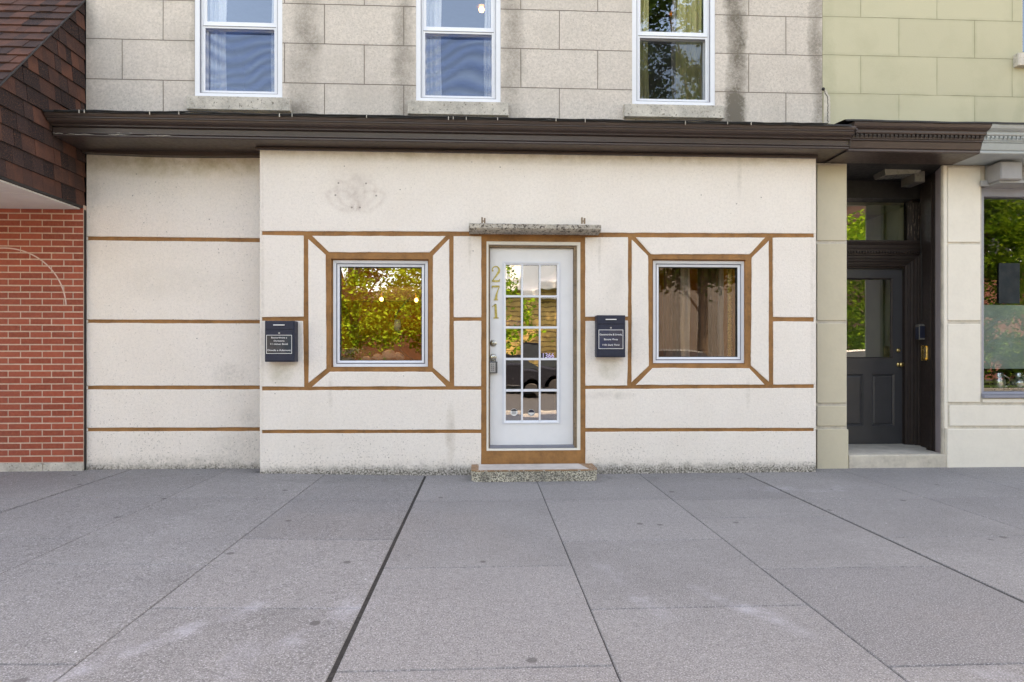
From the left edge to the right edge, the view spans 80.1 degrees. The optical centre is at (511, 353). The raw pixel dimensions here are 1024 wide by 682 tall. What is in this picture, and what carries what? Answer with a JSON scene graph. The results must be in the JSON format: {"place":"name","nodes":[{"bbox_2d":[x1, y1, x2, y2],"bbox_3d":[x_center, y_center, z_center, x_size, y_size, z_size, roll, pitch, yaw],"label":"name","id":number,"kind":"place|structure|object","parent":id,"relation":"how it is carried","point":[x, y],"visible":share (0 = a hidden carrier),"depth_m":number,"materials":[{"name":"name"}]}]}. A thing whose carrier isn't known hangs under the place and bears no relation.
{"place":"outdoors","nodes":[
{"label":"outdoors","id":0,"kind":"place"},
{"bbox_2d":[342,348,365,359],"bbox_3d":[-1.694,0.016,6.307,0.357,0.148,0.165,0,0,-3],"label":"potted plant","id":1,"kind":"object","parent":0,"point":[348,351],"visible":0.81,"depth_m":6.27,"materials":[{"name":"green plant"}]},
{"bbox_2d":[372,354,382,359],"bbox_3d":[-1.399,0.048,6.342,0.115,0.085,0.070,0,0,-3],"label":"decorative stone","id":2,"kind":"object","parent":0,"point":[377,357],"visible":0.81,"depth_m":6.32,"materials":[{"name":"beige stone"}]},
{"bbox_2d":[381,350,395,359],"bbox_3d":[-1.291,0.027,6.367,0.170,0.128,0.122,0,0,-3],"label":"decorative stone","id":3,"kind":"object","parent":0,"point":[388,355],"visible":0.92,"depth_m":6.33,"materials":[{"name":"beige stone"}]},
{"bbox_2d":[0,467,1023,681],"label":"pavement","id":4,"kind":"structure","parent":0,"point":[739,577],"depth_m":3.30,"materials":[{"name":"concrete"}]},
{"bbox_2d":[43,0,855,481],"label":"shop building","id":5,"kind":"structure","parent":4,"relation":"on","point":[215,242],"depth_m":6.18,"materials":[{"name":"paint"}]},
{"bbox_2d":[208,0,226,90],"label":"curtain","id":6,"kind":"object","parent":5,"relation":"hanging from","point":[217,10],"visible":0.79,"depth_m":6.37,"materials":[{"name":"white fabric"}]},
{"bbox_2d":[185,0,291,112],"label":"window","id":7,"kind":"structure","parent":5,"relation":"in","point":[204,99],"depth_m":6.23,"materials":[{"name":"white plastic"}]},
{"bbox_2d":[271,0,273,91],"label":"curtain","id":8,"kind":"object","parent":5,"relation":"hanging from","point":[272,62],"visible":0.2,"depth_m":6.39,"materials":[{"name":"white fabric"}]},
{"bbox_2d":[265,321,297,361],"bbox_3d":[-2.248,-0.114,5.934,0.285,0.397,0.132,0,0,-3],"label":"mailbox","id":9,"kind":"object","parent":5,"relation":"attached to","point":[281,341],"visible":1,"depth_m":5.88,"materials":[{"name":"paint"}]},
{"bbox_2d":[266,330,291,360],"bbox_3d":[-2.248,-0.074,5.882,0.247,0.292,0.009,0,0,-3],"label":"door","id":10,"kind":"structure","parent":9,"relation":"in","point":[269,357],"depth_m":5.88,"materials":[{"name":"paint"}]},
{"bbox_2d":[333,260,427,366],"bbox_3d":[-1.315,-0.395,6.137,0.938,1.062,0.095,0,0,-3],"label":"window","id":11,"kind":"structure","parent":5,"relation":"in","point":[338,265],"depth_m":6.10,"materials":[{"name":"white plastic"}]},
{"bbox_2d":[342,287,420,301],"bbox_3d":[-1.798,-0.870,9.000,1.450,0.220,0.050,0,0,-3],"label":"shelf","id":12,"kind":"object","parent":5,"relation":"attached to","point":[372,294],"visible":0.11,"depth_m":8.97,"materials":[{"name":"brown wood"}]},
{"bbox_2d":[380,291,385,300],"bbox_3d":[-1.855,-0.813,8.774,0.056,0.158,0.359,0,0,-3],"label":"wall lamp","id":13,"kind":"object","parent":5,"relation":"attached to","point":[381,294],"visible":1,"depth_m":8.61,"materials":[{"name":"white"}]},
{"bbox_2d":[426,0,441,95],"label":"curtain","id":14,"kind":"object","parent":5,"relation":"hanging from","point":[433,19],"visible":0.71,"depth_m":6.48,"materials":[{"name":"white fabric"}]},
{"bbox_2d":[53,109,827,124],"bbox_3d":[-0.561,-2.203,5.708,7.223,0.046,0.020,0,0,-3],"label":"cable","id":15,"kind":"object","parent":5,"relation":"attached to","point":[497,118],"visible":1,"depth_m":5.70,"materials":[{"name":"rubber"}]},
{"bbox_2d":[407,0,508,116],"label":"window","id":16,"kind":"structure","parent":5,"relation":"in","point":[424,105],"depth_m":6.33,"materials":[{"name":"white plastic"}]},
{"bbox_2d":[476,0,484,12],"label":"pendant lamp","id":17,"kind":"object","parent":5,"relation":"hanging from","point":[480,6],"visible":0.94,"depth_m":7.57,"materials":[{"name":"white"}]},
{"bbox_2d":[484,0,490,96],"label":"curtain","id":18,"kind":"object","parent":5,"relation":"hanging from","point":[487,62],"visible":0.47,"depth_m":6.51,"materials":[{"name":"white fabric"}]},
{"bbox_2d":[490,248,572,444],"bbox_3d":[0.201,-0.067,6.189,0.848,1.999,0.115,0,0,-3],"label":"door","id":19,"kind":"structure","parent":5,"relation":"in","point":[503,431],"depth_m":6.20,"materials":[{"name":"white plastic"}]},
{"bbox_2d":[489,359,496,372],"bbox_3d":[-0.188,0.109,6.155,0.081,0.185,0.048,0,0,-3],"label":"key lock box","id":20,"kind":"object","parent":19,"relation":"hanging from","point":[492,366],"visible":1,"depth_m":6.14,"materials":[{"name":"metal"}]},
{"bbox_2d":[595,315,624,356],"bbox_3d":[0.982,-0.168,6.092,0.287,0.419,0.122,0,0,-3],"label":"mailbox","id":21,"kind":"object","parent":5,"relation":"attached to","point":[609,335],"visible":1,"depth_m":6.04,"materials":[{"name":"paint"}]},
{"bbox_2d":[598,325,622,355],"bbox_3d":[0.981,-0.125,6.044,0.249,0.308,0.009,0,0,-3],"label":"door","id":22,"kind":"structure","parent":21,"relation":"in","point":[601,352],"depth_m":6.04,"materials":[{"name":"paint"}]},
{"bbox_2d":[640,0,648,98],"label":"curtain","id":23,"kind":"object","parent":5,"relation":"hanging from","point":[644,26],"visible":0.34,"depth_m":6.58,"materials":[{"name":"white fabric"}]},
{"bbox_2d":[662,268,680,355],"bbox_3d":[1.673,-0.422,6.380,0.192,1.087,0.045,0,0,-3],"label":"curtain","id":24,"kind":"object","parent":5,"relation":"hanging from","point":[671,310],"visible":0.8,"depth_m":6.38,"materials":[{"name":"white fabric"}]},
{"bbox_2d":[671,0,676,98],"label":"curtain","id":25,"kind":"object","parent":5,"relation":"hanging from","point":[673,54],"visible":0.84,"depth_m":6.63,"materials":[{"name":"white fabric"}]},
{"bbox_2d":[623,0,724,119],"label":"window","id":26,"kind":"structure","parent":5,"relation":"in","point":[678,109],"depth_m":6.44,"materials":[{"name":"white plastic"}]},
{"bbox_2d":[680,268,689,355],"bbox_3d":[1.785,-0.422,6.465,0.222,1.087,0.041,0,0,-3],"label":"curtain","id":27,"kind":"object","parent":5,"relation":"hanging from","point":[685,313],"visible":0.41,"depth_m":6.46,"materials":[{"name":"white fabric"}]},
{"bbox_2d":[676,0,701,99],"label":"curtain","id":28,"kind":"object","parent":5,"relation":"hanging from","point":[688,59],"visible":0.84,"depth_m":6.61,"materials":[{"name":"green fabric"}]},
{"bbox_2d":[653,261,743,362],"bbox_3d":[1.912,-0.422,6.290,0.948,1.047,0.095,0,0,-3],"label":"window","id":29,"kind":"structure","parent":5,"relation":"in","point":[738,266],"depth_m":6.26,"materials":[{"name":"white plastic"}]},
{"bbox_2d":[696,269,717,355],"bbox_3d":[2.069,-0.422,6.448,0.232,1.087,0.045,0,0,-3],"label":"curtain","id":30,"kind":"object","parent":5,"relation":"hanging from","point":[707,313],"visible":0.87,"depth_m":6.44,"materials":[{"name":"white fabric"}]},
{"bbox_2d":[717,269,723,355],"bbox_3d":[2.194,-0.422,6.543,0.172,1.087,0.031,0,0,-3],"label":"curtain","id":31,"kind":"object","parent":5,"relation":"hanging from","point":[720,314],"visible":0.35,"depth_m":6.54,"materials":[{"name":"brown fabric"}]},
{"bbox_2d":[727,269,732,355],"bbox_3d":[2.302,-0.422,6.436,0.045,1.087,0.040,0,0,-3],"label":"curtain","id":32,"kind":"object","parent":5,"relation":"in","point":[729,312],"visible":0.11,"depth_m":6.42,"materials":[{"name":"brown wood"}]},
{"bbox_3d":[-1.327,0.108,6.370,0.922,0.035,0.350,0,0,-3],"label":"window shelf","id":33,"kind":"object","parent":5,"relation":"attached to","visible":0},
{"bbox_2d":[356,350,381,359],"bbox_3d":[-1.508,0.026,6.416,0.286,0.129,0.150,0,0,-3],"label":"potted plant","id":34,"kind":"object","parent":33,"relation":"on","point":[370,353],"visible":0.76,"depth_m":6.40,"materials":[{"name":"green plant"}]},
{"bbox_2d":[394,352,404,359],"bbox_3d":[-1.187,0.040,6.393,0.129,0.101,0.099,0,0,-3],"label":"decorative stone","id":35,"kind":"object","parent":33,"relation":"on","point":[400,356],"visible":0.81,"depth_m":6.36,"materials":[{"name":"beige stone"}]},
{"bbox_2d":[394,297,413,359],"bbox_3d":[-1.126,-0.252,6.354,0.218,0.668,0.070,0,0,-3],"label":"branch ornament","id":36,"kind":"object","parent":33,"relation":"on","point":[397,326],"visible":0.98,"depth_m":6.34,"materials":[{"name":"brown plant"}]},
{"bbox_2d":[64,473,1023,681],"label":"pavement joint","id":37,"kind":"object","parent":4,"relation":"on","point":[345,645],"visible":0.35,"depth_m":3.18,"materials":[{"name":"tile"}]},
{"bbox_2d":[816,0,1023,468],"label":"cream building","id":38,"kind":"structure","parent":0,"point":[933,90],"depth_m":6.55,"materials":[{"name":"beige stone"}]},
{"bbox_2d":[847,269,903,443],"bbox_3d":[4.214,0.037,7.223,0.900,2.082,0.107,0,0,-3],"label":"entry door","id":39,"kind":"structure","parent":38,"relation":"in","point":[874,384],"depth_m":7.25,"materials":[{"name":"grey wood"}]},
{"bbox_2d":[873,169,920,179],"bbox_3d":[4.300,-2.026,6.800,0.477,0.140,0.260,0,0,-3],"label":"soffit light","id":40,"kind":"object","parent":38,"relation":"attached to","point":[892,174],"visible":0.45,"depth_m":6.71,"materials":[{"name":"beige metal"}]},
{"bbox_2d":[901,171,924,186],"bbox_3d":[4.495,-1.951,6.826,0.124,0.128,0.226,0,0,-3],"label":"wall light","id":41,"kind":"object","parent":38,"relation":"attached to","point":[913,180],"visible":0.94,"depth_m":6.76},
{"bbox_2d":[915,228,924,339],"bbox_3d":[4.699,-0.800,7.023,0.088,1.292,0.113,0,0,-3],"label":"intercom","id":42,"kind":"object","parent":38,"relation":"attached to","point":[919,331],"visible":1,"depth_m":7.02,"materials":[{"name":"paint"}]},
{"bbox_2d":[921,345,927,360],"bbox_3d":[4.711,-0.002,6.931,0.069,0.173,0.116,0,0,44],"label":"bell plate","id":43,"kind":"object","parent":38,"relation":"attached to","point":[924,352],"visible":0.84,"depth_m":6.91,"materials":[{"name":"gold metal"}]},
{"bbox_2d":[981,188,1023,397],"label":"shop window","id":44,"kind":"structure","parent":38,"relation":"in","point":[986,193],"depth_m":6.58,"materials":[{"name":"metal"}]},
{"bbox_2d":[984,305,1023,368],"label":"window film","id":45,"kind":"object","parent":44,"relation":"attached to","point":[1003,336],"depth_m":6.66,"materials":[{"name":"plastic"}]},
{"bbox_2d":[986,162,1021,183],"bbox_3d":[5.188,-1.899,6.423,0.236,0.187,0.196,0,0,-3],"label":"cornice bracket","id":46,"kind":"object","parent":38,"relation":"attached to","point":[1006,171],"visible":0.94,"depth_m":6.33,"materials":[{"name":"white paint"}]},
{"bbox_2d":[984,388,1023,390],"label":"shop shelf","id":47,"kind":"object","parent":38,"relation":"attached to","point":[989,389],"depth_m":6.70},
{"bbox_2d":[989,372,1009,389],"bbox_3d":[5.410,0.310,6.772,0.194,0.200,0.149,0,0,-29],"label":"silver jug","id":48,"kind":"object","parent":47,"relation":"on","point":[997,380],"visible":0.99,"depth_m":6.72,"materials":[{"name":"metal"}]},
{"bbox_2d":[1007,372,1023,389],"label":"silver jug","id":49,"kind":"object","parent":47,"relation":"on","point":[1016,380],"visible":0.96,"depth_m":6.72,"materials":[{"name":"metal"}]},
{"bbox_2d":[990,180,1023,185],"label":"cable tray","id":50,"kind":"object","parent":38,"relation":"attached to","point":[1008,183],"visible":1,"depth_m":6.40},
{"bbox_2d":[999,263,1019,303],"bbox_3d":[5.422,-0.762,6.642,0.236,0.439,0.006,0,0,-3],"label":"dark board","id":51,"kind":"object","parent":38,"relation":"attached to","point":[1009,282],"visible":1,"depth_m":6.64,"materials":[{"name":"grey"}]},
{"bbox_2d":[1013,0,1023,67],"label":"window","id":52,"kind":"structure","parent":38,"relation":"in","point":[1018,59],"depth_m":6.57,"materials":[{"name":"white glass"}]},
{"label":"ground","id":53,"kind":"structure","parent":0,"visible":0},
{"bbox_2d":[0,0,86,471],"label":"brick building","id":54,"kind":"structure","parent":53,"relation":"on","point":[43,294],"depth_m":6.07,"materials":[{"name":"brick"}]}
]}

